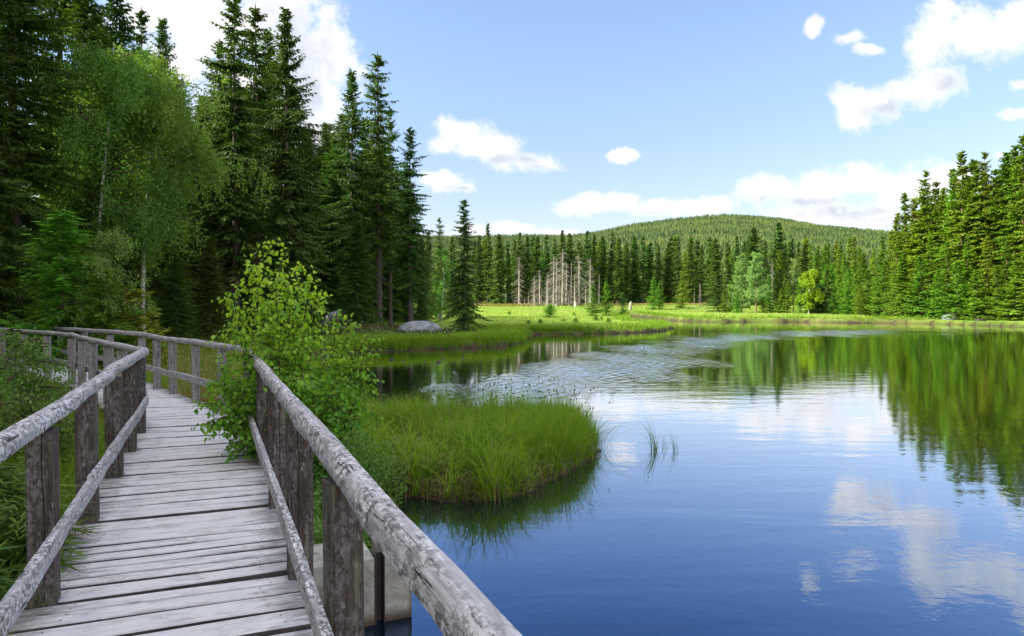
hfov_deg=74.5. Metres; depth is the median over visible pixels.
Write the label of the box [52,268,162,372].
young spruce
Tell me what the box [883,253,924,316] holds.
spruce tree
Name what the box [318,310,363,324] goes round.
boulder
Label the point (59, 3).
spruce tree
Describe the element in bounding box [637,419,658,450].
reed clump
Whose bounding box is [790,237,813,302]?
spruce tree
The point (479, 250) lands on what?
spruce tree
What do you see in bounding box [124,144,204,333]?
spruce tree
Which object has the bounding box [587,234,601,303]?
spruce tree
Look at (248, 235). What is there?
spruce tree
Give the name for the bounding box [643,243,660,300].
spruce tree
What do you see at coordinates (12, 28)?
spruce tree
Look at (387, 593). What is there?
sluice wall
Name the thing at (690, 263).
spruce tree
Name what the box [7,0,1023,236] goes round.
sky
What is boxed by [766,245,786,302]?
spruce tree
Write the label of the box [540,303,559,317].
little spruce
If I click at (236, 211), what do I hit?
spruce tree
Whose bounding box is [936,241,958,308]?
spruce tree
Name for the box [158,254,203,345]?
spruce tree
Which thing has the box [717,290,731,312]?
young spruce
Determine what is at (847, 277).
spruce tree
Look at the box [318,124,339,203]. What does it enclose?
spruce tree
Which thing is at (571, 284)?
dead spruce
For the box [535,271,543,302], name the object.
dead spruce
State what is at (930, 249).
spruce tree
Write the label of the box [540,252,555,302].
spruce tree
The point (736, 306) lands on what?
young spruce
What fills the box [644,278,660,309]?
young spruce
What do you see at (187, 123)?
spruce tree
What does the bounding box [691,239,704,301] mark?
spruce tree
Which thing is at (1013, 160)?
spruce tree
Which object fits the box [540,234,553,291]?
spruce tree
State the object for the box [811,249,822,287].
spruce tree
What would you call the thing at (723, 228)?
hill forest
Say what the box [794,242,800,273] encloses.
spruce tree
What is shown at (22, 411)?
leafy shrub
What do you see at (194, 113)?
spruce tree
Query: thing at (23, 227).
spruce tree
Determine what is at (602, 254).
spruce tree
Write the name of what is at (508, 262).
spruce tree
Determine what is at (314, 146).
spruce tree
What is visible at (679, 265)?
spruce tree
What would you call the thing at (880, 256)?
spruce tree
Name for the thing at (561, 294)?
dead spruce
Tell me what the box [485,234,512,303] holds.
spruce tree
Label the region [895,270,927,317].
spruce tree
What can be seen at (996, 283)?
spruce tree
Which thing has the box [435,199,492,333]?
spruce tree
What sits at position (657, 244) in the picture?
spruce tree
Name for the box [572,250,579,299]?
spruce tree
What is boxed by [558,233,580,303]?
spruce tree
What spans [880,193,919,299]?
spruce tree
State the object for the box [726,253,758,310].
birch tree
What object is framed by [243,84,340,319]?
spruce tree
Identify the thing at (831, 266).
spruce tree
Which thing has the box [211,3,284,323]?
spruce tree
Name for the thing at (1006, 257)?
spruce tree
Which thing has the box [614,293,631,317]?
young spruce
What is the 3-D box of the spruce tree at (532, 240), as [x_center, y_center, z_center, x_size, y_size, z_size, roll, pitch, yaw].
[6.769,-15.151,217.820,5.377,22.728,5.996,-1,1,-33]
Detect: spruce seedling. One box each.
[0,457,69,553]
[0,484,108,599]
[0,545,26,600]
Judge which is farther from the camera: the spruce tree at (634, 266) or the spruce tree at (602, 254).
the spruce tree at (634, 266)
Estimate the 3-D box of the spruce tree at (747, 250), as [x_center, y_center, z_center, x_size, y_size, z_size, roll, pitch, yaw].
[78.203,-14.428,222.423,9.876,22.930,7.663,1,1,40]
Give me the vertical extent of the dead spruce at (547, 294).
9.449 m
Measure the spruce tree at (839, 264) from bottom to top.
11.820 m
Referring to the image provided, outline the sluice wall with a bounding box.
[313,540,411,626]
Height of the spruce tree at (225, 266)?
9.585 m
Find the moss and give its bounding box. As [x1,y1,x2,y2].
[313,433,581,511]
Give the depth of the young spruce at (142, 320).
19.45 m
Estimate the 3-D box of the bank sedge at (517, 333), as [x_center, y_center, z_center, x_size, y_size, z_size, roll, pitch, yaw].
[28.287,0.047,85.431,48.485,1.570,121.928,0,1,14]
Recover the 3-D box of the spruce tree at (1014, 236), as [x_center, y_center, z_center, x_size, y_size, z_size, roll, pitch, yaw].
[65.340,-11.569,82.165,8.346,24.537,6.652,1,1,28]
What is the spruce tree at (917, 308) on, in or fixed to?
on the ground at (835, 319)
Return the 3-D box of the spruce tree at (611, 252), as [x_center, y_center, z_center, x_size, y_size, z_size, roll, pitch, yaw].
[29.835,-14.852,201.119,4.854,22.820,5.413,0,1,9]
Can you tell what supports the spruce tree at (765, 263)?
on the ground at (835, 319)
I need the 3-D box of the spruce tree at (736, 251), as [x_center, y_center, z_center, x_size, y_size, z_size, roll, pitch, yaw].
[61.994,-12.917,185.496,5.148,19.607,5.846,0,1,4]
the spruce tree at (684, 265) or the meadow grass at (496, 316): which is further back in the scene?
the spruce tree at (684, 265)
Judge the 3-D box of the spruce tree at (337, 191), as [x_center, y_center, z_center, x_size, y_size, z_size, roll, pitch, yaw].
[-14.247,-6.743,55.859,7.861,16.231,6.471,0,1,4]
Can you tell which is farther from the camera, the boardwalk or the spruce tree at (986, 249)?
the spruce tree at (986, 249)
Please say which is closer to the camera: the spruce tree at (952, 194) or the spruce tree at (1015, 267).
the spruce tree at (1015, 267)
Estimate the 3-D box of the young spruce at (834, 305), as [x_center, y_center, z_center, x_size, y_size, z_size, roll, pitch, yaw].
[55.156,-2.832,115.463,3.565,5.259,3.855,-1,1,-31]
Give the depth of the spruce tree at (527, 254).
199.41 m
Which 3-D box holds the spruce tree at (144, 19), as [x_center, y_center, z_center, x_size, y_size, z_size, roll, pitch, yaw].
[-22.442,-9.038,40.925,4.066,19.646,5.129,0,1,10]
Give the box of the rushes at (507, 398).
[407,369,611,449]
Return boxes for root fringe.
[377,434,602,503]
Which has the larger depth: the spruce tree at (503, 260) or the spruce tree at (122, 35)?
the spruce tree at (503, 260)
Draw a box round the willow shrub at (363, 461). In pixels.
[313,409,421,501]
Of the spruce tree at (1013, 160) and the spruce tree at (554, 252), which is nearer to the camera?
the spruce tree at (1013, 160)
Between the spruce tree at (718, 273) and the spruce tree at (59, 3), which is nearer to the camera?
the spruce tree at (59, 3)
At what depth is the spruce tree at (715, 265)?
181.44 m
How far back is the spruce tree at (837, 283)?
125.83 m
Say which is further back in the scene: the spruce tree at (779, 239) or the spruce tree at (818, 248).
the spruce tree at (818, 248)
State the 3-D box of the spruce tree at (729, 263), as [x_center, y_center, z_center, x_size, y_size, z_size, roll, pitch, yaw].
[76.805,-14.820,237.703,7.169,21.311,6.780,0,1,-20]
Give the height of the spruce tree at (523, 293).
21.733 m
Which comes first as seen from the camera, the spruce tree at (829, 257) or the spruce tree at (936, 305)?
the spruce tree at (936, 305)
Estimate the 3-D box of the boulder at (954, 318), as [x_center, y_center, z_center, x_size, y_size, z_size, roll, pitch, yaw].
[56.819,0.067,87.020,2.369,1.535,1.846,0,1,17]
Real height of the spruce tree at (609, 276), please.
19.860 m
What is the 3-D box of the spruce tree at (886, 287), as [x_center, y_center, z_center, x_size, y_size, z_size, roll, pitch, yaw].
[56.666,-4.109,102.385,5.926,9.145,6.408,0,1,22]
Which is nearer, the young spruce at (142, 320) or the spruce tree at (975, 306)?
the young spruce at (142, 320)
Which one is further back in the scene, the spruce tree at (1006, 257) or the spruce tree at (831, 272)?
the spruce tree at (831, 272)
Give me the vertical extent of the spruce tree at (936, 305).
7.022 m
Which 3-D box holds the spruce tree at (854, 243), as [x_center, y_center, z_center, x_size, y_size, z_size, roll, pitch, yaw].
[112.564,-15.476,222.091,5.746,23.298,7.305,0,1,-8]
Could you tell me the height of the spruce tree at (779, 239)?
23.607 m
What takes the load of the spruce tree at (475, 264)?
on the ground at (835, 319)
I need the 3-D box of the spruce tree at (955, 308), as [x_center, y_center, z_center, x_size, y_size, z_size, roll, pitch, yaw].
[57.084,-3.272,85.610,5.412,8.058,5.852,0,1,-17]
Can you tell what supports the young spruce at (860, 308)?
on the ground at (835, 319)
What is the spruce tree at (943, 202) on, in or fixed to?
on the ground at (835, 319)
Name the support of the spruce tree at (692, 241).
on the ground at (835, 319)
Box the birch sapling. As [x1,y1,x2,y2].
[191,236,385,477]
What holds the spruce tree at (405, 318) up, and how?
on the ground at (835, 319)
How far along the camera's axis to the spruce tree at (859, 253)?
213.76 m
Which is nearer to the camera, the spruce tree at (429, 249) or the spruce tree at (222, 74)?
the spruce tree at (222, 74)
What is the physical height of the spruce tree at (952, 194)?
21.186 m
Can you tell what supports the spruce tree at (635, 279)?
on the ground at (835, 319)
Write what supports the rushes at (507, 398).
on the water
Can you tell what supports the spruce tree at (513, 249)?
on the ground at (835, 319)
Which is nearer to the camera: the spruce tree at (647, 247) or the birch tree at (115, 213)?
the birch tree at (115, 213)
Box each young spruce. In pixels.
[0,210,152,367]
[8,274,71,346]
[23,237,139,359]
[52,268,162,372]
[581,284,602,316]
[598,281,613,316]
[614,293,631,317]
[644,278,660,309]
[652,281,666,309]
[671,276,692,308]
[706,270,725,311]
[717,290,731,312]
[721,283,739,311]
[732,295,745,313]
[757,297,769,312]
[758,275,778,311]
[773,288,789,313]
[780,281,795,312]
[792,283,810,313]
[822,269,838,312]
[826,286,842,314]
[839,290,854,314]
[851,285,868,315]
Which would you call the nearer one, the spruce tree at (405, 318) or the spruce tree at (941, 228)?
the spruce tree at (405, 318)
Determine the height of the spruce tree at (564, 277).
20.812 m
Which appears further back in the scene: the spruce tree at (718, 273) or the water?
the spruce tree at (718, 273)
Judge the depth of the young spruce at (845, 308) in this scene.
112.11 m
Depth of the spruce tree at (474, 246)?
226.40 m
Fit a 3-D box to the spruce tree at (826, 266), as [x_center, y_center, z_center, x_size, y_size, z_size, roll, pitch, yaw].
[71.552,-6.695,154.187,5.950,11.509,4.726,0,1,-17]
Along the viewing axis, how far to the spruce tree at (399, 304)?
62.56 m
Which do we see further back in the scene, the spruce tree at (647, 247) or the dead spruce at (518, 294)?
the spruce tree at (647, 247)
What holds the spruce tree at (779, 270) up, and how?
on the ground at (835, 319)
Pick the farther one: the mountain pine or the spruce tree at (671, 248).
the spruce tree at (671, 248)
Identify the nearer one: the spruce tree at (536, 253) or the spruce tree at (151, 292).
the spruce tree at (151, 292)
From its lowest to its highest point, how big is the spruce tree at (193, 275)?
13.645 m
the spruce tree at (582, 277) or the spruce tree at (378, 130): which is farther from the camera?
the spruce tree at (582, 277)
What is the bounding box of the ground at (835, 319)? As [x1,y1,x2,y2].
[9,255,1023,577]
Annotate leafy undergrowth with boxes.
[0,319,410,597]
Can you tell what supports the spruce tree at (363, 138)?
on the ground at (835, 319)
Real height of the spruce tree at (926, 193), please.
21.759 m
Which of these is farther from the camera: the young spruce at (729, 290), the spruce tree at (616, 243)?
the spruce tree at (616, 243)
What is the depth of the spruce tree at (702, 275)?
204.93 m
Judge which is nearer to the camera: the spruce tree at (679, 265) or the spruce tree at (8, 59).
the spruce tree at (8, 59)
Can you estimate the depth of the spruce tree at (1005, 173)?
87.55 m
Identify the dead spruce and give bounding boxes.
[510,258,527,303]
[527,277,541,305]
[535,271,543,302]
[541,257,568,305]
[543,275,551,303]
[549,248,575,305]
[554,264,560,305]
[564,266,571,301]
[568,257,587,304]
[568,263,576,302]
[584,259,599,303]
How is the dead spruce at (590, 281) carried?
on the ground at (835, 319)
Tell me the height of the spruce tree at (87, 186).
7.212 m
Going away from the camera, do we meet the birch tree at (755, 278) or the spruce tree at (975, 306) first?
the spruce tree at (975, 306)
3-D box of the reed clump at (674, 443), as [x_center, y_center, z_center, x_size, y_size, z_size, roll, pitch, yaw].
[2.488,1.882,10.644,0.310,0.511,0.231,0,1,0]
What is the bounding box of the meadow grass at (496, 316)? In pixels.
[324,304,932,344]
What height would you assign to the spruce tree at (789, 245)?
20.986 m
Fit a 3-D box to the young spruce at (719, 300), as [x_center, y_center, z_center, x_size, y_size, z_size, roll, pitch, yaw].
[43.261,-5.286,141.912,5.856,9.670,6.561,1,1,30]
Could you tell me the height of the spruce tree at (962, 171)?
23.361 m
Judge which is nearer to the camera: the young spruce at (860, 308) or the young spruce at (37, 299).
the young spruce at (37, 299)
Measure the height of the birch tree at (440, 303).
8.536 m
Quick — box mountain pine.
[803,284,831,313]
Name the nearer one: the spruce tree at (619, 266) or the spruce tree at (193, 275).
the spruce tree at (193, 275)
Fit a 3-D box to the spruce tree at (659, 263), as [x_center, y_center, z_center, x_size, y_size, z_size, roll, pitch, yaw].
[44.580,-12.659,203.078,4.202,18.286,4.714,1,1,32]
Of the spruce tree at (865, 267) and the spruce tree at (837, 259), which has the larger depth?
the spruce tree at (837, 259)
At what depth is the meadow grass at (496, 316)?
107.58 m
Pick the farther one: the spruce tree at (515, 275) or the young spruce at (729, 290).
the spruce tree at (515, 275)
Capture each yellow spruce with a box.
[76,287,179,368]
[144,319,178,365]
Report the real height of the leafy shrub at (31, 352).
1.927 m
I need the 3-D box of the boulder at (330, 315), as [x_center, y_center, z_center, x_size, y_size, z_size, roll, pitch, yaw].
[-11.909,-0.108,45.981,1.518,0.709,1.323,0,1,-23]
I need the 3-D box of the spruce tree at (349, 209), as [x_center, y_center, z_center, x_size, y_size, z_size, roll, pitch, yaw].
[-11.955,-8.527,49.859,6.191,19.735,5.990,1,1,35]
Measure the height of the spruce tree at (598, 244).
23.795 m
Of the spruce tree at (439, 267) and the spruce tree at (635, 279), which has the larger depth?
the spruce tree at (635, 279)
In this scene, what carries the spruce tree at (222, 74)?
on the ground at (835, 319)
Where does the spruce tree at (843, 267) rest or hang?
on the ground at (835, 319)
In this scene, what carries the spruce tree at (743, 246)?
on the ground at (835, 319)
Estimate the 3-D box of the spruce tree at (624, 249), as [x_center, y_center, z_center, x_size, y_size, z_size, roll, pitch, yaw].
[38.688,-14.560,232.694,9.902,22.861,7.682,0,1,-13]
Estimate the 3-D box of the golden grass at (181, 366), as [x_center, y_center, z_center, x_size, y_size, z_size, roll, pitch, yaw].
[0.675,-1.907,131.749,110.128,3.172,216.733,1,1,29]
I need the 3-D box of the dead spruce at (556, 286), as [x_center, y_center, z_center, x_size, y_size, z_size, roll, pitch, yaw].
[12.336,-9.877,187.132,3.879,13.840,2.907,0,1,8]
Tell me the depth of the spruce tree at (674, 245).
235.97 m
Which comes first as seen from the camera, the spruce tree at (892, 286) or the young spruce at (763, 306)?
the spruce tree at (892, 286)
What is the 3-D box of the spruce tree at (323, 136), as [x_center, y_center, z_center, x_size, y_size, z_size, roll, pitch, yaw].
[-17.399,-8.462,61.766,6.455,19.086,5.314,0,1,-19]
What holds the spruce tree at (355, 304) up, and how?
on the ground at (835, 319)
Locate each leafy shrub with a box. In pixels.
[0,325,75,429]
[0,388,74,489]
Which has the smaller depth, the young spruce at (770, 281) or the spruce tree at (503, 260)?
the young spruce at (770, 281)
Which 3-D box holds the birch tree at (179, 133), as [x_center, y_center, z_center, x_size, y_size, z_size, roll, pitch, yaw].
[-15.626,-5.197,29.811,10.341,13.391,8.239,0,1,0]
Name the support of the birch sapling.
on the ground at (835, 319)
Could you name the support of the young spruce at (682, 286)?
on the ground at (835, 319)
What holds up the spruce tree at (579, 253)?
on the ground at (835, 319)
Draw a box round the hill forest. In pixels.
[414,213,910,303]
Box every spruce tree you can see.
[0,0,69,356]
[0,0,122,343]
[0,109,48,309]
[4,0,155,319]
[27,0,168,329]
[66,178,112,331]
[79,14,153,290]
[94,0,194,331]
[124,7,160,287]
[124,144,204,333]
[124,180,168,329]
[139,17,194,304]
[145,111,243,329]
[157,79,201,295]
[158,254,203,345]
[182,237,233,342]
[188,0,280,331]
[189,93,228,295]
[189,107,252,320]
[193,37,247,319]
[198,98,312,323]
[210,220,250,320]
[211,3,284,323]
[211,72,244,266]
[224,28,301,326]
[240,6,338,335]
[242,199,308,335]
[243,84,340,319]
[254,66,299,185]
[292,140,341,325]
[297,128,334,274]
[312,220,343,322]
[316,122,331,223]
[317,67,388,324]
[317,139,374,322]
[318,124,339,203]
[320,114,386,307]
[334,212,379,326]
[336,52,422,322]
[350,116,393,315]
[359,139,402,323]
[367,105,406,325]
[375,151,407,321]
[381,127,438,321]
[382,169,419,322]
[383,168,441,321]
[413,238,439,325]
[422,232,437,318]
[428,216,449,319]
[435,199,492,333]
[443,236,459,317]
[470,240,476,297]
[471,236,486,303]
[471,241,482,300]
[472,239,495,302]
[479,224,494,301]
[482,248,496,301]
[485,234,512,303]
[499,246,505,279]
[502,242,513,301]
[506,239,516,302]
[508,232,530,300]
[511,251,521,302]
[520,242,529,279]
[521,236,534,302]
[526,236,536,300]
[526,236,548,303]
[538,251,544,288]
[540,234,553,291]
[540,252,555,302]
[547,238,561,301]
[552,251,565,301]
[554,230,573,296]
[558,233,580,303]
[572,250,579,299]
[573,241,584,293]
[573,246,586,302]
[575,230,597,302]
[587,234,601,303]
[588,241,610,302]
[592,235,613,303]
[605,230,617,303]
[606,249,613,302]
[609,238,630,303]
[610,238,623,302]
[620,244,630,301]
[621,242,632,303]
[623,236,645,303]
[628,235,640,299]
[636,235,650,302]
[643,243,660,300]
[645,245,648,302]
[654,241,663,299]
[654,246,666,302]
[658,243,676,302]
[661,236,680,294]
[669,236,677,283]
[669,236,685,302]
[674,251,695,302]
[681,242,700,302]
[686,237,709,302]
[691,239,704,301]
[694,247,706,302]
[696,244,707,301]
[699,238,731,305]
[702,236,712,301]
[708,251,725,300]
[721,246,731,297]
[722,242,733,299]
[727,236,741,300]
[728,252,734,291]
[736,227,763,305]
[741,241,749,303]
[744,240,750,261]
[760,240,772,303]
[761,242,771,289]
[763,249,794,312]
[765,222,790,300]
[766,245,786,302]
[782,242,790,288]
[786,238,798,302]
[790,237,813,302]
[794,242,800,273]
[794,244,812,304]
[806,245,817,289]
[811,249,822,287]
[813,245,824,282]
[820,245,832,282]
[820,264,828,290]
[822,243,834,278]
[824,269,841,311]
[826,263,837,296]
[829,276,845,311]
[831,240,838,278]
[832,248,846,286]
[834,242,847,279]
[835,253,848,306]
[836,259,843,296]
[837,269,858,313]
[845,237,851,282]
[848,236,859,284]
[848,249,858,304]
[848,279,865,313]
[850,264,861,293]
[853,253,876,313]
[853,269,881,314]
[855,248,868,301]
[861,248,877,299]
[864,261,893,316]
[865,274,884,316]
[871,236,888,306]
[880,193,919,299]
[880,198,939,316]
[881,229,895,297]
[881,270,901,317]
[882,213,905,296]
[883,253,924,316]
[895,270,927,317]
[898,256,939,318]
[905,170,941,315]
[917,181,947,317]
[917,236,942,316]
[919,269,951,318]
[922,187,966,315]
[926,168,964,301]
[926,196,950,313]
[931,197,974,315]
[934,149,986,306]
[934,159,999,317]
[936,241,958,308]
[937,261,980,319]
[952,269,997,320]
[956,152,1002,317]
[956,236,985,316]
[969,168,1013,309]
[973,236,998,316]
[974,143,1023,317]
[977,265,1014,319]
[981,152,1022,316]
[990,145,1022,317]
[990,261,1023,320]
[991,134,1023,318]
[991,240,1018,316]
[997,161,1022,314]
[1009,225,1023,259]
[1013,241,1023,305]
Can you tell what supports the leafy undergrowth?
on the ground at (835, 319)
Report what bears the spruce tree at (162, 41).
on the ground at (835, 319)
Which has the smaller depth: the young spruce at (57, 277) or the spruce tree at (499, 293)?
the young spruce at (57, 277)
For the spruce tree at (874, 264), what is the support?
on the ground at (835, 319)
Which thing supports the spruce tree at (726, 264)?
on the ground at (835, 319)
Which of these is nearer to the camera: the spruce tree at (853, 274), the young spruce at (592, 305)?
the young spruce at (592, 305)
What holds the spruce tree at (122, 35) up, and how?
on the ground at (835, 319)
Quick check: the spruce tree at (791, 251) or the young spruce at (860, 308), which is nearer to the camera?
the young spruce at (860, 308)
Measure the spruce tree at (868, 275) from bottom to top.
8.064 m
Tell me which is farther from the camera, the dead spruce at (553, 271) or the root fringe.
the dead spruce at (553, 271)
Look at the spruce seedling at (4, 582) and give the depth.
3.57 m
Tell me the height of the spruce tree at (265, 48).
21.717 m
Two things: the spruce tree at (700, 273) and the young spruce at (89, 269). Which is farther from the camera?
the spruce tree at (700, 273)
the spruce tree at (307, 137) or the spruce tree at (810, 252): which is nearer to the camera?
the spruce tree at (307, 137)
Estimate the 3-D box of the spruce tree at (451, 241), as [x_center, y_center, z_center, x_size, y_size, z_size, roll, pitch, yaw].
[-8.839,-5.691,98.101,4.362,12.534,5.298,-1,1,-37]
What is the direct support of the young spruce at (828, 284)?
on the ground at (835, 319)
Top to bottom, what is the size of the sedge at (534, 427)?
1.194 m
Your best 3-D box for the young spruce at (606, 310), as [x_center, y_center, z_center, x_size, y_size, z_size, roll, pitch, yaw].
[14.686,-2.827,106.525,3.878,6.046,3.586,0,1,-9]
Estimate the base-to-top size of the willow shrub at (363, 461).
1.210 m
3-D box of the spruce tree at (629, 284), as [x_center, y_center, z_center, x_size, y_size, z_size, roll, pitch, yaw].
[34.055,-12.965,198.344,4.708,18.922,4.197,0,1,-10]
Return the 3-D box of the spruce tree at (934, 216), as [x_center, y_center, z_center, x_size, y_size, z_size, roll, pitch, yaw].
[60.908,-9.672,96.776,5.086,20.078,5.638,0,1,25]
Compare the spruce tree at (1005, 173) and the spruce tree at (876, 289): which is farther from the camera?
the spruce tree at (876, 289)
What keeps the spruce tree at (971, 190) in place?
on the ground at (835, 319)
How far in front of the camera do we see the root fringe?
8.03 m
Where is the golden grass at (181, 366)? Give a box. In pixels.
[98,302,792,404]
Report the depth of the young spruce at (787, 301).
126.06 m
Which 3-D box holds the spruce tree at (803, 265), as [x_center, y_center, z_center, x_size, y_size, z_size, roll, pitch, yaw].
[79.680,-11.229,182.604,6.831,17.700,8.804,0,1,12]
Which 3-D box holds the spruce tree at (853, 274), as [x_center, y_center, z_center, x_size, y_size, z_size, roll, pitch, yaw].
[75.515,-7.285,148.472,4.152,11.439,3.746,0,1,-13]
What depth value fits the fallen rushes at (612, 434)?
10.97 m
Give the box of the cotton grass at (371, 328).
[162,324,470,378]
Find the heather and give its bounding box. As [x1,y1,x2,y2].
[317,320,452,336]
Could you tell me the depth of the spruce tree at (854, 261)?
123.77 m
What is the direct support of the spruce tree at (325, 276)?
on the ground at (835, 319)
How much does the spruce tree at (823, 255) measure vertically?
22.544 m
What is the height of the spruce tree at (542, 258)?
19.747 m
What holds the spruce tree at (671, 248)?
on the ground at (835, 319)
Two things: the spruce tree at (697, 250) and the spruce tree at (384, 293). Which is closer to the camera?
the spruce tree at (384, 293)
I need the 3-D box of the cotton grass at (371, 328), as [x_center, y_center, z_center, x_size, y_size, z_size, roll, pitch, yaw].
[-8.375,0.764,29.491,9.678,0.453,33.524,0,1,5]
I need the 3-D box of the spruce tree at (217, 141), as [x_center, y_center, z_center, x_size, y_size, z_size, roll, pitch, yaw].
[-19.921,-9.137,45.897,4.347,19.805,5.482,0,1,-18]
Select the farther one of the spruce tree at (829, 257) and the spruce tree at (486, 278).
the spruce tree at (486, 278)
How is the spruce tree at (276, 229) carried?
on the ground at (835, 319)
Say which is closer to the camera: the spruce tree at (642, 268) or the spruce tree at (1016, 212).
the spruce tree at (1016, 212)
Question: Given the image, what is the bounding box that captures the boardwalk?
[0,325,522,635]
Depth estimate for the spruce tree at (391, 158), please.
55.76 m
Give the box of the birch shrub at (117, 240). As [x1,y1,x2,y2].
[51,224,158,359]
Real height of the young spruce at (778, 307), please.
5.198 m
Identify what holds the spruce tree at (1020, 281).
on the ground at (835, 319)
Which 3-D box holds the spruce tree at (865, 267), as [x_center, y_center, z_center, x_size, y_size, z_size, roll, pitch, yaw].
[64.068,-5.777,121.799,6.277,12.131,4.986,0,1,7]
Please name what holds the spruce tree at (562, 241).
on the ground at (835, 319)
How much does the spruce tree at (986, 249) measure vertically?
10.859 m
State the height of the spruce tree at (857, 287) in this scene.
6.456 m
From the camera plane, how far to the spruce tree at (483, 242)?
222.15 m
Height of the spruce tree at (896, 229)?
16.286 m
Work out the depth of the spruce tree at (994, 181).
88.41 m
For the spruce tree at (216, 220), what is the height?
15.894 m
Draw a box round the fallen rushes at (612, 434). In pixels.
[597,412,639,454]
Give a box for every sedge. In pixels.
[313,376,616,543]
[328,310,930,352]
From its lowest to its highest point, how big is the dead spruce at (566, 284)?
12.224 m
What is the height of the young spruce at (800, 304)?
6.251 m
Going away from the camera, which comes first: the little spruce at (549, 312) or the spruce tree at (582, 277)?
the little spruce at (549, 312)
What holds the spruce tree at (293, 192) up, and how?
on the ground at (835, 319)
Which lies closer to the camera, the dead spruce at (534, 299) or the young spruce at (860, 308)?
the young spruce at (860, 308)
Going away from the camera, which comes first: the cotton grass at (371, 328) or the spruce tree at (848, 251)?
the cotton grass at (371, 328)
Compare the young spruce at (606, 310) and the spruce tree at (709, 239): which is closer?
the young spruce at (606, 310)
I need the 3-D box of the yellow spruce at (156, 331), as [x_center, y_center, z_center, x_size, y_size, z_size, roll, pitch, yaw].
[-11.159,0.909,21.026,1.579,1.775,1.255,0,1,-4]
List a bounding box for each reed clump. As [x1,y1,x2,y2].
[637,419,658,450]
[666,430,677,450]
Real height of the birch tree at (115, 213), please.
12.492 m
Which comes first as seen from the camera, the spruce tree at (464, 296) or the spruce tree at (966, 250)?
the spruce tree at (464, 296)
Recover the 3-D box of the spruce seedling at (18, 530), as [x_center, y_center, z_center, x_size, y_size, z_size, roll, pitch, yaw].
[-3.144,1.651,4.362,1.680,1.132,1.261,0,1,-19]
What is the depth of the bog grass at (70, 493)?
9.70 m
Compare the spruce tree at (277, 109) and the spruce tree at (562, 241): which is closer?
the spruce tree at (277, 109)
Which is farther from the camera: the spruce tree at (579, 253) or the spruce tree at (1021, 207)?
the spruce tree at (579, 253)
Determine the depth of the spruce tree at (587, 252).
195.89 m
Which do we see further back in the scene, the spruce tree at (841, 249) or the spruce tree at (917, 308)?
the spruce tree at (841, 249)
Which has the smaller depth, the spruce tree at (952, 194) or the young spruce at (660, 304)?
the spruce tree at (952, 194)
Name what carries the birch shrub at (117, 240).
on the ground at (835, 319)
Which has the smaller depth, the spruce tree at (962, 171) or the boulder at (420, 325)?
the boulder at (420, 325)
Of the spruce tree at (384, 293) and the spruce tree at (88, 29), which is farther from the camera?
the spruce tree at (384, 293)
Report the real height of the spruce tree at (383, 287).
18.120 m
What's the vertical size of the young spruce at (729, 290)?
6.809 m
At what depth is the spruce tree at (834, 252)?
231.56 m
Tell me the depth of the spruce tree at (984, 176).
89.49 m
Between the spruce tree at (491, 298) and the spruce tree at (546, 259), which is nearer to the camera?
the spruce tree at (546, 259)
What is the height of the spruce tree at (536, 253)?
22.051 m
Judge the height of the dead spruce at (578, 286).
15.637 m
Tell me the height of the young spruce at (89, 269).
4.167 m
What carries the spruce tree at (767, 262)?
on the ground at (835, 319)
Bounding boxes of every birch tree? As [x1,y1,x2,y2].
[0,40,208,270]
[32,41,275,331]
[428,248,458,321]
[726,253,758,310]
[744,251,769,312]
[783,257,803,312]
[790,269,824,313]
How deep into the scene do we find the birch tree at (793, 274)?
129.48 m
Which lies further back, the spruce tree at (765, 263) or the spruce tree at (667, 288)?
the spruce tree at (667, 288)
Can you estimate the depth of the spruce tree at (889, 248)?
105.80 m
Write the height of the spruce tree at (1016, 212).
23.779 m
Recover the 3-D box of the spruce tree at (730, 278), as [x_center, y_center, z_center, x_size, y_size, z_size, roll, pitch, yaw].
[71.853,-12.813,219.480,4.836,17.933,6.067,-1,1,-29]
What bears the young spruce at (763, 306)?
on the ground at (835, 319)
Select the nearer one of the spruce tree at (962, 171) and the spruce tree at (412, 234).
the spruce tree at (412, 234)
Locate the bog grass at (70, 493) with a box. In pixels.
[0,324,389,635]
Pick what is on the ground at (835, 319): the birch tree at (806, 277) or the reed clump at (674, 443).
the birch tree at (806, 277)
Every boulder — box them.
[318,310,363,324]
[326,311,348,321]
[397,321,441,331]
[941,313,961,319]
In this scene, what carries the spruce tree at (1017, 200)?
on the ground at (835, 319)
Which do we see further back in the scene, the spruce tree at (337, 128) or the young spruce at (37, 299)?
the spruce tree at (337, 128)
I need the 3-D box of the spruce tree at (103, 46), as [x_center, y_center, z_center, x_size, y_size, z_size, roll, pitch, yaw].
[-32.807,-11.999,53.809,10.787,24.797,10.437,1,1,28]
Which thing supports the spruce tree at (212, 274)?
on the ground at (835, 319)
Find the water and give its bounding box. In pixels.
[317,317,1023,635]
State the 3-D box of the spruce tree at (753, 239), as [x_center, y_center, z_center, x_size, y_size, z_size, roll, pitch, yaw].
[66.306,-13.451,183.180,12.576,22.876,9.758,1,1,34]
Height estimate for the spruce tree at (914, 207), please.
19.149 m
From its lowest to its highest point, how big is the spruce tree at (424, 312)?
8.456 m
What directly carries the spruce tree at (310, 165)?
on the ground at (835, 319)
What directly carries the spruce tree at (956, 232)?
on the ground at (835, 319)

